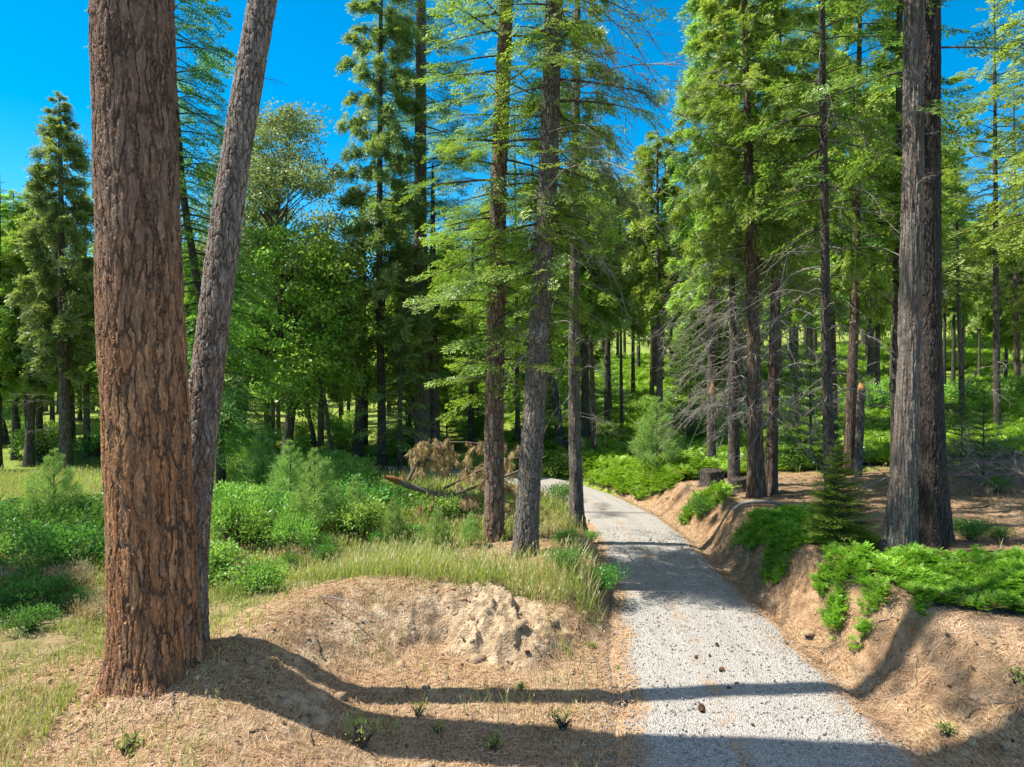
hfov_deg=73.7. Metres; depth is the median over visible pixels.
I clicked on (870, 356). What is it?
background conifer
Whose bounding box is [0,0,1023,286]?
sky
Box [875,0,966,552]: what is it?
cedar tree
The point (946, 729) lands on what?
weed
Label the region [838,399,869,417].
leafy shrub
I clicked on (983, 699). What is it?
dead twig
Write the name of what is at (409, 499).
willowy shrub
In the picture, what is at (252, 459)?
pine sapling
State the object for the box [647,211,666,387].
background conifer
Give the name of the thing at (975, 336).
background fir
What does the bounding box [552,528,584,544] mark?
leafy shrub
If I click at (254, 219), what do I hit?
conifer tree
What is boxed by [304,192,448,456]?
oak tree
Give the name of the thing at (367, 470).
willowy shrub
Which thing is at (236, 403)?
background conifer
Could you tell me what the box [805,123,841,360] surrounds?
background conifer
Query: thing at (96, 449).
leafy shrub
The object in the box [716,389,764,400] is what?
leafy shrub
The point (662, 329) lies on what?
background conifer
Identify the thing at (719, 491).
mat shrub
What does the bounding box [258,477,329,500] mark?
leafy shrub
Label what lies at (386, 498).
dark shrub
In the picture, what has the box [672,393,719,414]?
leafy shrub
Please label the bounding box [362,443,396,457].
leafy shrub
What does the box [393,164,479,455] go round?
fir tree
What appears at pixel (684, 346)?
young fir
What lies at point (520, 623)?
loose clods
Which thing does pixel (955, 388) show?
leafy shrub
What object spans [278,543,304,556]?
dry weed
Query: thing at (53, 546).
dark shrub
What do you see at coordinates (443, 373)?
background cedar
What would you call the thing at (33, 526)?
dark shrub
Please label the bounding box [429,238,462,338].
background cedar
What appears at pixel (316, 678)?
bark chips
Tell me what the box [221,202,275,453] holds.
fir tree
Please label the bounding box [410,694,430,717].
weed
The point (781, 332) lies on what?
background cedar
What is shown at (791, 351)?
background conifer
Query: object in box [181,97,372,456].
oak tree
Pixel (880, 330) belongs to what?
conifer tree
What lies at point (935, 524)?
fir tree
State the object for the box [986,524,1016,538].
leafy shrub
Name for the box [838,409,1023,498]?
brush pile
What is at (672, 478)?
mat shrub
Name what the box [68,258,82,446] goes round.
background conifer
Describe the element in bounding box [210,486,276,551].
willowy shrub
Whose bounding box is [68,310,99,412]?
background oak
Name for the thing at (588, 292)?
conifer tree
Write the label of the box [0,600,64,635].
weedy shrub
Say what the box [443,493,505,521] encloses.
dark shrub
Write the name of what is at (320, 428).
conifer tree
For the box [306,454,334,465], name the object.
leafy shrub
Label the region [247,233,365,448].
oak tree
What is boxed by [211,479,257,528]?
leafy shrub
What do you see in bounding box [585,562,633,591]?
dark shrub
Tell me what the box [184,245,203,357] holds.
background conifer
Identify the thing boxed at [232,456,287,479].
dark shrub
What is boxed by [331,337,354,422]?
background cedar
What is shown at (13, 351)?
conifer tree
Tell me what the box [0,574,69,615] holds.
weedy shrub
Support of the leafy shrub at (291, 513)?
on the ground at (718, 550)
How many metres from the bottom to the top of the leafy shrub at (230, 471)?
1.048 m
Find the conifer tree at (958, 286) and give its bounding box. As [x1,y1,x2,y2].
[941,139,1012,417]
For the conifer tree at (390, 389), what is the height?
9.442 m
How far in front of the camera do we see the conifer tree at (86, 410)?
29.69 m
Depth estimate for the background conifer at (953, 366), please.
39.72 m
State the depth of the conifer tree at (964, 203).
26.00 m
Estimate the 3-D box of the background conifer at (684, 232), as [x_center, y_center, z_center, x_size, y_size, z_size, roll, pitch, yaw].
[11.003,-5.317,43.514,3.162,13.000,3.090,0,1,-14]
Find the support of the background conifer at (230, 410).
on the ground at (718, 550)
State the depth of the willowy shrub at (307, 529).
12.69 m
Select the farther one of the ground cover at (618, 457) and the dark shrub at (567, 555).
the ground cover at (618, 457)
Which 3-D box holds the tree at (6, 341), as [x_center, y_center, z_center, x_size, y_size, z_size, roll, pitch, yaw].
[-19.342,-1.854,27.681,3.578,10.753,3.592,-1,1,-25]
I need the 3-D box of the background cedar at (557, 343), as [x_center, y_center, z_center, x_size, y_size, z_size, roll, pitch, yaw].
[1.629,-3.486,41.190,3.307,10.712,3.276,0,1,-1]
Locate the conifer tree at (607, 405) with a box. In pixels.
[587,143,651,421]
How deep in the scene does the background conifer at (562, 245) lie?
40.35 m
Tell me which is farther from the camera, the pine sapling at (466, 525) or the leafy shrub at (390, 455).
the leafy shrub at (390, 455)
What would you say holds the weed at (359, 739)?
on the ground at (718, 550)
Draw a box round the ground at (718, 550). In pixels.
[0,216,1023,766]
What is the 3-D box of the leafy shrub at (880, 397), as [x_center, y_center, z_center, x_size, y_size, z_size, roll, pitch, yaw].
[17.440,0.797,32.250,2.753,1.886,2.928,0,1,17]
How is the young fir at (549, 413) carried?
on the ground at (718, 550)
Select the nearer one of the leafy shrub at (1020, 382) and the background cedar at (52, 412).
the leafy shrub at (1020, 382)
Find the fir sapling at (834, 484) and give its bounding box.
[799,437,883,548]
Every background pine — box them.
[455,221,485,400]
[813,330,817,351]
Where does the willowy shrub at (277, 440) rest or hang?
on the ground at (718, 550)
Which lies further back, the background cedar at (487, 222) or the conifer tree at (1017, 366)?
the background cedar at (487, 222)
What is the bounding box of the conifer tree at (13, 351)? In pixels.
[0,175,33,469]
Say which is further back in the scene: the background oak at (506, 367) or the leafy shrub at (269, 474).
the background oak at (506, 367)
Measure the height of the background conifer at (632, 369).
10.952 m
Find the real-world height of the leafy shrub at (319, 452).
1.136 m
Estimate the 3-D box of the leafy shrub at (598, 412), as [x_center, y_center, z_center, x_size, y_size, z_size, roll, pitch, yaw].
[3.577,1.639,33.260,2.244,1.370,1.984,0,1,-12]
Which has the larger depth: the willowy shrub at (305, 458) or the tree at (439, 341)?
the tree at (439, 341)
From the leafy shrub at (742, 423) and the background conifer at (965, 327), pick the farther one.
the background conifer at (965, 327)
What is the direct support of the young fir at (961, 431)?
on the ground at (718, 550)
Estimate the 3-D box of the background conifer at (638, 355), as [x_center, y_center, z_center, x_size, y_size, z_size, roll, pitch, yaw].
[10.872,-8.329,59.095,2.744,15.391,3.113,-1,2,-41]
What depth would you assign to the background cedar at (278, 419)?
36.12 m
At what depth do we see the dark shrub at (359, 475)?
17.43 m
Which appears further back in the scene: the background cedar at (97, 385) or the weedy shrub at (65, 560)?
the background cedar at (97, 385)
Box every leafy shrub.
[0,527,34,561]
[7,425,75,462]
[43,419,78,448]
[72,425,100,456]
[90,410,99,430]
[208,556,292,596]
[209,537,270,584]
[210,495,277,537]
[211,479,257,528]
[214,457,247,483]
[218,481,280,498]
[220,462,264,482]
[225,505,293,547]
[230,472,280,500]
[256,464,294,489]
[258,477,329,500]
[265,500,341,541]
[271,491,313,524]
[281,419,324,441]
[305,444,336,461]
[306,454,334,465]
[307,448,349,460]
[314,493,385,539]
[324,415,368,447]
[324,452,352,466]
[340,410,354,431]
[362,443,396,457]
[367,505,403,527]
[369,426,412,455]
[394,433,445,457]
[403,444,413,458]
[413,492,477,522]
[431,449,474,469]
[448,412,484,440]
[504,451,518,470]
[541,451,568,477]
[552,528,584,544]
[560,391,601,413]
[566,403,608,422]
[585,529,601,539]
[633,393,676,413]
[652,402,706,425]
[663,388,688,408]
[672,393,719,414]
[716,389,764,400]
[716,398,766,419]
[718,401,780,429]
[779,385,845,405]
[779,387,805,400]
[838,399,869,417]
[858,381,890,411]
[880,379,888,387]
[944,377,1011,398]
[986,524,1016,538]
[1001,373,1023,396]
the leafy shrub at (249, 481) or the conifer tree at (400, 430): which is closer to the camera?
the leafy shrub at (249, 481)
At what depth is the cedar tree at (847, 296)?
21.09 m
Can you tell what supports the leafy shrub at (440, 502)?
on the ground at (718, 550)
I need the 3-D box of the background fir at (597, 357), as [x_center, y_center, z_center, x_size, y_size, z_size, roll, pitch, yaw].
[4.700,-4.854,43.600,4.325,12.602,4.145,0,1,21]
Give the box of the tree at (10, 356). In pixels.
[0,230,77,466]
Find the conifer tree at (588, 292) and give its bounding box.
[552,170,647,452]
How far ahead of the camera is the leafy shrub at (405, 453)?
28.54 m
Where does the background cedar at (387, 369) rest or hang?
on the ground at (718, 550)
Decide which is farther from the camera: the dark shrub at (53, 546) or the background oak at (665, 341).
the background oak at (665, 341)
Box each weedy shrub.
[0,554,34,574]
[0,567,50,601]
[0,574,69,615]
[0,585,31,613]
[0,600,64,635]
[14,561,70,585]
[18,572,94,606]
[31,551,98,574]
[46,584,93,613]
[77,541,104,568]
[237,560,276,584]
[253,538,282,551]
[276,549,304,567]
[303,531,345,552]
[308,541,342,562]
[366,528,399,547]
[366,529,387,540]
[396,522,426,541]
[429,539,453,552]
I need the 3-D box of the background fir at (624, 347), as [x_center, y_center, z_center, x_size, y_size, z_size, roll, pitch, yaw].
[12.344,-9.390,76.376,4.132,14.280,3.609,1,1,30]
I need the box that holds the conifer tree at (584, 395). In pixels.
[552,137,629,438]
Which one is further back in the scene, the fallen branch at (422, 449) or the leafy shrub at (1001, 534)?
the fallen branch at (422, 449)
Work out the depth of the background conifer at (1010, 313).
38.91 m
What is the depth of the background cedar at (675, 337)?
46.65 m
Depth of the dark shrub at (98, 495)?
15.65 m
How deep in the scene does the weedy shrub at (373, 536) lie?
13.35 m
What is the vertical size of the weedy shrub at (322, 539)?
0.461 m
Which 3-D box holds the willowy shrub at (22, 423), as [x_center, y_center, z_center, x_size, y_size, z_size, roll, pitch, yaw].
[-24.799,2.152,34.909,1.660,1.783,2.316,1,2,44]
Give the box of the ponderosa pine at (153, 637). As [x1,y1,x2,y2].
[82,0,205,707]
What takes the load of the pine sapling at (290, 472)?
on the ground at (718, 550)
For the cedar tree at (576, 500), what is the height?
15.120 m
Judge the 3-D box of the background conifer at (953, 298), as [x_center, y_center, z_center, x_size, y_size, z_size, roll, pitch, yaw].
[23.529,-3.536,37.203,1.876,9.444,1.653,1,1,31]
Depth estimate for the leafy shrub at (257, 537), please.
13.02 m
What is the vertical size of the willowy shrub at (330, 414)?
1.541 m
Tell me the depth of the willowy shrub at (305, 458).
18.68 m
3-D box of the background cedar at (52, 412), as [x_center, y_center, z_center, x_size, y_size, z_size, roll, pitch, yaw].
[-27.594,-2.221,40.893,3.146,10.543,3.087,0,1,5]
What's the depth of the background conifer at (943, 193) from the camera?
31.89 m
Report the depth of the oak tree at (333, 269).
23.99 m
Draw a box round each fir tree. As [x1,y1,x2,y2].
[84,0,310,489]
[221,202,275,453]
[349,0,490,466]
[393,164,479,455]
[396,0,610,542]
[437,0,755,559]
[790,0,1009,472]
[795,0,1023,549]
[942,0,1023,429]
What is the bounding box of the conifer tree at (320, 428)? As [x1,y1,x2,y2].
[277,226,354,450]
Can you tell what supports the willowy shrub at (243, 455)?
on the ground at (718, 550)
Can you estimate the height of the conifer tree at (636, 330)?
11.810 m
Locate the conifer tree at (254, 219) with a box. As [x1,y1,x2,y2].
[230,160,299,434]
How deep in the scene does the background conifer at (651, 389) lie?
39.28 m
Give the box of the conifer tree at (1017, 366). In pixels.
[948,85,1023,389]
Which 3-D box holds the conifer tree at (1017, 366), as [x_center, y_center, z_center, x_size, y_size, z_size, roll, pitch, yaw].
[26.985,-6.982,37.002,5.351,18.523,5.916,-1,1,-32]
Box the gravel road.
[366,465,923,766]
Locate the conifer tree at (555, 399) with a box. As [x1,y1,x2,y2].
[506,141,595,447]
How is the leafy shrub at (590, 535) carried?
on the ground at (718, 550)
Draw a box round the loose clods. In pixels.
[185,496,1021,766]
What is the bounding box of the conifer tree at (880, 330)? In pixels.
[837,83,895,407]
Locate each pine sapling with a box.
[6,448,89,523]
[230,425,282,490]
[261,440,321,507]
[269,447,347,531]
[332,476,377,528]
[369,497,408,536]
[414,505,454,548]
[459,511,482,544]
[627,397,688,468]
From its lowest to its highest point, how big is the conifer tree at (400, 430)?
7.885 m
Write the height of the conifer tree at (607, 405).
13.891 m
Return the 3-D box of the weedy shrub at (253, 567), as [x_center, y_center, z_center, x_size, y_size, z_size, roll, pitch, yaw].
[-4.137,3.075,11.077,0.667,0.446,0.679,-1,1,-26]
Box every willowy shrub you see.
[5,412,50,435]
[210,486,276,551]
[225,442,267,464]
[254,428,283,455]
[265,508,322,553]
[279,432,316,458]
[287,451,337,485]
[304,407,336,427]
[308,453,371,490]
[322,427,354,451]
[333,452,381,475]
[339,463,376,486]
[391,483,428,511]
[981,473,1016,492]
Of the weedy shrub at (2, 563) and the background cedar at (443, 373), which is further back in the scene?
the background cedar at (443, 373)
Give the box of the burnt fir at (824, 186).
[700,0,951,512]
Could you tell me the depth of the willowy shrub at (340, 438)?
29.06 m
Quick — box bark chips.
[0,478,1022,766]
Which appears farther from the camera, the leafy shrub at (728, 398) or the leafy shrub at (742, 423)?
the leafy shrub at (728, 398)
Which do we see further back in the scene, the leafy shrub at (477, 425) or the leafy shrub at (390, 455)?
the leafy shrub at (477, 425)
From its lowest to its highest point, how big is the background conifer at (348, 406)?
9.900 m
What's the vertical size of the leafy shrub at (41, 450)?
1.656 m
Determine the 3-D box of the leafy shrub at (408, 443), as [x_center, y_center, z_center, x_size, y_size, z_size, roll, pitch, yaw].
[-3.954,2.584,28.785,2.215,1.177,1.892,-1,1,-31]
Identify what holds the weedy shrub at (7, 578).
on the ground at (718, 550)
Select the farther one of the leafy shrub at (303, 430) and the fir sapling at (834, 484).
the leafy shrub at (303, 430)
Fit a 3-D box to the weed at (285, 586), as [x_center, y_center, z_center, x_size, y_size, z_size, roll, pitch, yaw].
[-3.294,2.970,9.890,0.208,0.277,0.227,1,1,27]
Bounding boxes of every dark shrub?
[0,493,63,514]
[0,498,58,543]
[0,509,98,556]
[0,516,104,568]
[9,492,104,545]
[38,490,102,514]
[211,492,295,539]
[215,457,244,472]
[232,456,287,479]
[310,478,421,519]
[320,466,386,494]
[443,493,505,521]
[543,545,592,568]
[544,481,568,499]
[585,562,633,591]
[684,494,718,516]
[778,448,816,470]
[952,516,1007,540]
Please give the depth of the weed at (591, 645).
9.68 m
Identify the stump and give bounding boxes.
[558,440,568,449]
[692,468,724,491]
[729,476,745,493]
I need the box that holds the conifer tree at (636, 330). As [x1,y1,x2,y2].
[580,173,668,433]
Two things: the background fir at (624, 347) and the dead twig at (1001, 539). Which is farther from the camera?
the background fir at (624, 347)
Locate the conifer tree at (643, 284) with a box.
[610,130,707,449]
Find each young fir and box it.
[365,382,441,452]
[439,382,471,448]
[442,353,511,438]
[519,376,580,442]
[589,345,639,410]
[652,334,744,436]
[662,333,702,407]
[764,335,868,457]
[878,393,965,427]
[945,396,989,470]
[948,391,1019,474]
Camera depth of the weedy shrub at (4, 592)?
9.75 m
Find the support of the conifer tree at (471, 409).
on the ground at (718, 550)
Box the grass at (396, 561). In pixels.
[0,409,1022,766]
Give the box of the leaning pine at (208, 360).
[189,0,285,643]
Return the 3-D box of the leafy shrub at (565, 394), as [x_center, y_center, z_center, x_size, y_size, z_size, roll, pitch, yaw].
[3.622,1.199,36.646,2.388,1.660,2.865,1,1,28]
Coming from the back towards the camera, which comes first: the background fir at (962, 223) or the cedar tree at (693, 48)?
the background fir at (962, 223)
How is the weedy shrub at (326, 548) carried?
on the ground at (718, 550)
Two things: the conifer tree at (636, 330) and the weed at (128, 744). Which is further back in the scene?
the conifer tree at (636, 330)
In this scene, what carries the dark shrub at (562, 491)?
on the ground at (718, 550)
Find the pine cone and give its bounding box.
[698,703,705,712]
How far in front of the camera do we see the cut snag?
18.21 m
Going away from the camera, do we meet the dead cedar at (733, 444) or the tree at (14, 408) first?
the dead cedar at (733, 444)
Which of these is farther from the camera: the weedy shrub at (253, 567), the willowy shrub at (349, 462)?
the willowy shrub at (349, 462)
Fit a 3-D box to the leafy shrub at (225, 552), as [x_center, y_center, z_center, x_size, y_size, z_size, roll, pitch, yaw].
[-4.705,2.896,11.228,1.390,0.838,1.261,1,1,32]
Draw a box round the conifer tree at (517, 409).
[474,109,550,440]
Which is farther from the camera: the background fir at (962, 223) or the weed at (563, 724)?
the background fir at (962, 223)
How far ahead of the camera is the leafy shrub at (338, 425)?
30.98 m
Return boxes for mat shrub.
[635,461,703,493]
[676,479,738,524]
[726,501,861,583]
[807,539,1023,650]
[846,530,922,550]
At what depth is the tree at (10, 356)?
27.06 m
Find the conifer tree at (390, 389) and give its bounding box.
[372,240,459,434]
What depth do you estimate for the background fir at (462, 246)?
108.88 m
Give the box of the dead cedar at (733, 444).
[649,159,821,483]
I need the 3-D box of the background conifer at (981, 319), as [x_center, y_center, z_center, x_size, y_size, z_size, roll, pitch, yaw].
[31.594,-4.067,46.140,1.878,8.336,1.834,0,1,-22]
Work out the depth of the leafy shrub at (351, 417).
37.01 m
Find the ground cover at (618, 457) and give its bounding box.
[440,331,1023,498]
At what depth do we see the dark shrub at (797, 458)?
20.18 m
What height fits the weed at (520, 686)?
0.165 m
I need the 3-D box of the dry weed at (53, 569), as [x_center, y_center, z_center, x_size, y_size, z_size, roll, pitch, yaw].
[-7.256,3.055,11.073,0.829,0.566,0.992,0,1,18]
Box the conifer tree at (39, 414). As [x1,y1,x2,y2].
[8,179,82,454]
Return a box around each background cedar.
[2,394,35,442]
[49,353,74,430]
[89,319,99,409]
[270,391,280,438]
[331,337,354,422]
[351,313,376,407]
[369,261,398,415]
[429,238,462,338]
[437,281,456,400]
[476,203,489,249]
[519,258,564,385]
[669,311,718,358]
[680,208,746,391]
[759,188,811,377]
[801,321,805,342]
[835,156,889,360]
[840,155,865,345]
[941,151,977,337]
[983,238,1023,377]
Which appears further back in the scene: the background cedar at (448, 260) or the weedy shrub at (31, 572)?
the background cedar at (448, 260)
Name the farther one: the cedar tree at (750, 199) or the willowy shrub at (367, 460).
the willowy shrub at (367, 460)
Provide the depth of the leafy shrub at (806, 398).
35.78 m
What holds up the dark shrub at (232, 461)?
on the ground at (718, 550)
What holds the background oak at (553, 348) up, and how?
on the ground at (718, 550)
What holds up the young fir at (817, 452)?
on the ground at (718, 550)
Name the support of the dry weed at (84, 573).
on the ground at (718, 550)
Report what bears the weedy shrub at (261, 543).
on the ground at (718, 550)
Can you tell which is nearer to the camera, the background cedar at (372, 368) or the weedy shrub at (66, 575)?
the weedy shrub at (66, 575)
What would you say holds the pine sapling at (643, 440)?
on the ground at (718, 550)
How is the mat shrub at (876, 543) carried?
on the ground at (718, 550)
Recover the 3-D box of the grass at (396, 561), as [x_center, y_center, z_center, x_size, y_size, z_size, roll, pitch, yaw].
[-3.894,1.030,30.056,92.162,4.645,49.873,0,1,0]
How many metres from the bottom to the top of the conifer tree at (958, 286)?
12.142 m
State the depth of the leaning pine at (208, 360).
8.12 m
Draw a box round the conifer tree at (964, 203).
[941,0,1023,425]
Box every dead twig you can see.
[318,594,378,619]
[951,686,1016,708]
[981,537,1022,544]
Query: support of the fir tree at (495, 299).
on the ground at (718, 550)
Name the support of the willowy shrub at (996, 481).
on the ground at (718, 550)
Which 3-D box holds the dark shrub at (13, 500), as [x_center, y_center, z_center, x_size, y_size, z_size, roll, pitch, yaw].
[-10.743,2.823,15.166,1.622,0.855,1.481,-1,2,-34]
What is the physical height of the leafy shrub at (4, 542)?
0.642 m
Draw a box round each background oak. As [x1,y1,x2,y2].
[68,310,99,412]
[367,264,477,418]
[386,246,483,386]
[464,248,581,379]
[469,263,581,401]
[476,315,514,391]
[627,279,691,372]
[741,275,808,361]
[943,221,989,270]
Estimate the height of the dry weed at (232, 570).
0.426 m
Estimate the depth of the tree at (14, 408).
29.45 m
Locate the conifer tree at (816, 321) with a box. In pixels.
[741,67,849,429]
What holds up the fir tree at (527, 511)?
on the ground at (718, 550)
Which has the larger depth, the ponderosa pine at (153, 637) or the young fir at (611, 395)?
the young fir at (611, 395)
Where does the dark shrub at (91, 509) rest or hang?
on the ground at (718, 550)
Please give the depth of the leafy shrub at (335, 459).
23.40 m
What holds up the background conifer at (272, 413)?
on the ground at (718, 550)
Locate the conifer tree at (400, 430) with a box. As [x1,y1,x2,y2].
[354,270,440,471]
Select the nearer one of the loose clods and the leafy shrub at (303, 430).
the loose clods
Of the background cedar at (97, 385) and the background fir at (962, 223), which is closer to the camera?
the background cedar at (97, 385)
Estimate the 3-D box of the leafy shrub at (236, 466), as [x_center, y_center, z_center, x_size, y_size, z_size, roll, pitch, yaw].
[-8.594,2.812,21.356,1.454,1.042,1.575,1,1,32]
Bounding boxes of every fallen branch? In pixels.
[384,436,550,525]
[732,500,782,510]
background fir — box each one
[58,348,95,420]
[451,207,470,284]
[561,268,617,374]
[614,311,625,353]
[673,216,720,344]
[941,103,971,270]
[966,263,990,340]
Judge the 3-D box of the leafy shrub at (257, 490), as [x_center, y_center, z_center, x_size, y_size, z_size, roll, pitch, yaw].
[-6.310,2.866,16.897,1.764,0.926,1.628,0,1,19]
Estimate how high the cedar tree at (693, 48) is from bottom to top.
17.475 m
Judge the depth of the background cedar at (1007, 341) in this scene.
42.90 m
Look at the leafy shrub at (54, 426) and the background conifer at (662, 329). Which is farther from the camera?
the background conifer at (662, 329)
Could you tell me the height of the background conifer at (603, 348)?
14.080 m
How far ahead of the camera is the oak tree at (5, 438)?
32.97 m
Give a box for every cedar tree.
[325,0,436,470]
[504,0,652,531]
[631,0,797,460]
[658,0,885,495]
[663,0,852,498]
[763,43,892,454]
[769,0,951,475]
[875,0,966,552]
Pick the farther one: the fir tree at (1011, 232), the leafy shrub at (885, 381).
the leafy shrub at (885, 381)
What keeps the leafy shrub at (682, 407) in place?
on the ground at (718, 550)
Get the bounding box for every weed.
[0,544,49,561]
[0,557,22,583]
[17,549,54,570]
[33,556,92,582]
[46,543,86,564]
[56,560,99,593]
[63,584,105,623]
[113,729,146,756]
[220,559,245,580]
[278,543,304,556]
[278,582,292,593]
[340,711,382,748]
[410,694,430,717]
[430,716,446,733]
[483,731,507,752]
[514,680,526,691]
[545,705,572,730]
[586,641,597,648]
[934,717,957,735]
[1004,665,1023,684]
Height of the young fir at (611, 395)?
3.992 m
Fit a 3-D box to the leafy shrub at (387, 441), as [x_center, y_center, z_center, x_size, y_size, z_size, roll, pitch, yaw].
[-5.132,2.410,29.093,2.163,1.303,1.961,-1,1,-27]
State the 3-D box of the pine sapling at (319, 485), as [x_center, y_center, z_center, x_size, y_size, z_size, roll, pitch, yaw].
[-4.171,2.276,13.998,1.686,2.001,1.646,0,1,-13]
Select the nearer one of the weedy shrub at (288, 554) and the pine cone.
the pine cone
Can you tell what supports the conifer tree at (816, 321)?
on the ground at (718, 550)
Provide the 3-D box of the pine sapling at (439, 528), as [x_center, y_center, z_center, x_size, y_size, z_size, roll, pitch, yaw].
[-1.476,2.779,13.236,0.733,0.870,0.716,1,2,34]
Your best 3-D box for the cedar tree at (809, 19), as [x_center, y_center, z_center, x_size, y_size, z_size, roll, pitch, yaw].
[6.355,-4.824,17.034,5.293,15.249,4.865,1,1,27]
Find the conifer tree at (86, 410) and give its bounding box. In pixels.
[55,159,99,458]
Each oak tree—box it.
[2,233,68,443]
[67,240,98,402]
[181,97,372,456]
[190,268,296,431]
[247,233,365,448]
[250,225,387,457]
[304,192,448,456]
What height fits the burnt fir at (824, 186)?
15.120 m
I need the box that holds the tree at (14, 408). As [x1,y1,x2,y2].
[1,189,54,460]
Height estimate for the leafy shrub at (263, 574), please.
0.614 m
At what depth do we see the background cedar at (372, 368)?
35.36 m
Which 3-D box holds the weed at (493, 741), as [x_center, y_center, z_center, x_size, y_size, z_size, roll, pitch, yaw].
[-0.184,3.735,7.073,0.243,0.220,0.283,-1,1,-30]
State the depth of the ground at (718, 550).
8.56 m
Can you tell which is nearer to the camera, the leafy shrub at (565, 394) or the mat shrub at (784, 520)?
the mat shrub at (784, 520)
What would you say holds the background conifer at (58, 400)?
on the ground at (718, 550)
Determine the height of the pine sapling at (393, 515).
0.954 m
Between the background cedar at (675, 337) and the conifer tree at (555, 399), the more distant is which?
the background cedar at (675, 337)
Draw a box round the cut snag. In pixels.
[854,382,865,477]
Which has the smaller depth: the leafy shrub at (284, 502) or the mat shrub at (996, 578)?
the mat shrub at (996, 578)
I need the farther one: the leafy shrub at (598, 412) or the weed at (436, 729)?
the leafy shrub at (598, 412)
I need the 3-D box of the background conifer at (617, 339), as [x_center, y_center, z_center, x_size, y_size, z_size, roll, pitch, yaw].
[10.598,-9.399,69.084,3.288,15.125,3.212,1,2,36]
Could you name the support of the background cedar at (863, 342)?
on the ground at (718, 550)
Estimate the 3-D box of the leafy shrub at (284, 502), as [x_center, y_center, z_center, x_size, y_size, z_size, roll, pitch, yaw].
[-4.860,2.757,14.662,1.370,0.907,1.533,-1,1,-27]
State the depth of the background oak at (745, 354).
46.25 m
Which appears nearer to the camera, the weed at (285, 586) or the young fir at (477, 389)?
the weed at (285, 586)
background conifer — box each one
[56,270,73,413]
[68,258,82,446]
[182,242,202,378]
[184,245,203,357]
[227,304,237,445]
[232,377,236,437]
[270,402,275,428]
[347,398,350,419]
[553,195,587,304]
[601,337,604,363]
[616,221,625,356]
[631,305,639,394]
[636,252,647,367]
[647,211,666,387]
[647,227,668,400]
[648,200,667,379]
[662,216,693,390]
[669,327,672,370]
[790,325,792,372]
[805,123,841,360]
[842,199,874,376]
[868,88,895,398]
[871,124,953,267]
[942,228,977,383]
[942,238,962,386]
[956,268,970,356]
[962,254,980,349]
[967,262,992,375]
[1001,242,1023,374]
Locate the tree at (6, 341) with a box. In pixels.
[0,208,84,466]
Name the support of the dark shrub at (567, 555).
on the ground at (718, 550)
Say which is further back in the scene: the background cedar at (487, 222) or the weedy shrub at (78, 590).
the background cedar at (487, 222)
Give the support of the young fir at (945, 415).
on the ground at (718, 550)
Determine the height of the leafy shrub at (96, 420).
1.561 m
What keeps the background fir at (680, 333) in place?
on the ground at (718, 550)
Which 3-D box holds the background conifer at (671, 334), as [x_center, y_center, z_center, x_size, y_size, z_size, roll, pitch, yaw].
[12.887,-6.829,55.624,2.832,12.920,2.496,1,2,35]
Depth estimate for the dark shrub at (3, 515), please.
13.32 m
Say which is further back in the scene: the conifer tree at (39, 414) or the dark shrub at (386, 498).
the conifer tree at (39, 414)
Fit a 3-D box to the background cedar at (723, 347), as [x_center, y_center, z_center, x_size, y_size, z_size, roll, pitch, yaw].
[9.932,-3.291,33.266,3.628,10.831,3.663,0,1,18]
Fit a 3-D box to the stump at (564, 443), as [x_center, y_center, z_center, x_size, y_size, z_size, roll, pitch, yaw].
[2.107,2.606,27.583,0.518,0.654,0.500,0,1,0]
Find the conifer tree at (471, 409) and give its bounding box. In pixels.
[428,232,522,443]
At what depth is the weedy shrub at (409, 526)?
13.88 m
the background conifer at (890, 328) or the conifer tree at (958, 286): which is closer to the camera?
the conifer tree at (958, 286)
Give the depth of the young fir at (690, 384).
28.28 m
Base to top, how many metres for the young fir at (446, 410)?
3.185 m
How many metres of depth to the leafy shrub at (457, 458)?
26.83 m
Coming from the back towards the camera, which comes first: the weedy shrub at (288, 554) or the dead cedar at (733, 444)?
the dead cedar at (733, 444)
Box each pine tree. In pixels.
[4,91,97,469]
[653,0,805,426]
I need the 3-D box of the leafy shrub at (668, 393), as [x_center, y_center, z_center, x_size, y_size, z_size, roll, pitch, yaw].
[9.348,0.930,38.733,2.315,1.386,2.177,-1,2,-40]
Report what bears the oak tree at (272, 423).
on the ground at (718, 550)
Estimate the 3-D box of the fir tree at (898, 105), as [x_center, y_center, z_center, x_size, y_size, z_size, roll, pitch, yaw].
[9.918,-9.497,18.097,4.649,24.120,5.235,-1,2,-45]
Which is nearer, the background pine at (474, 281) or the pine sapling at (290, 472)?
the pine sapling at (290, 472)

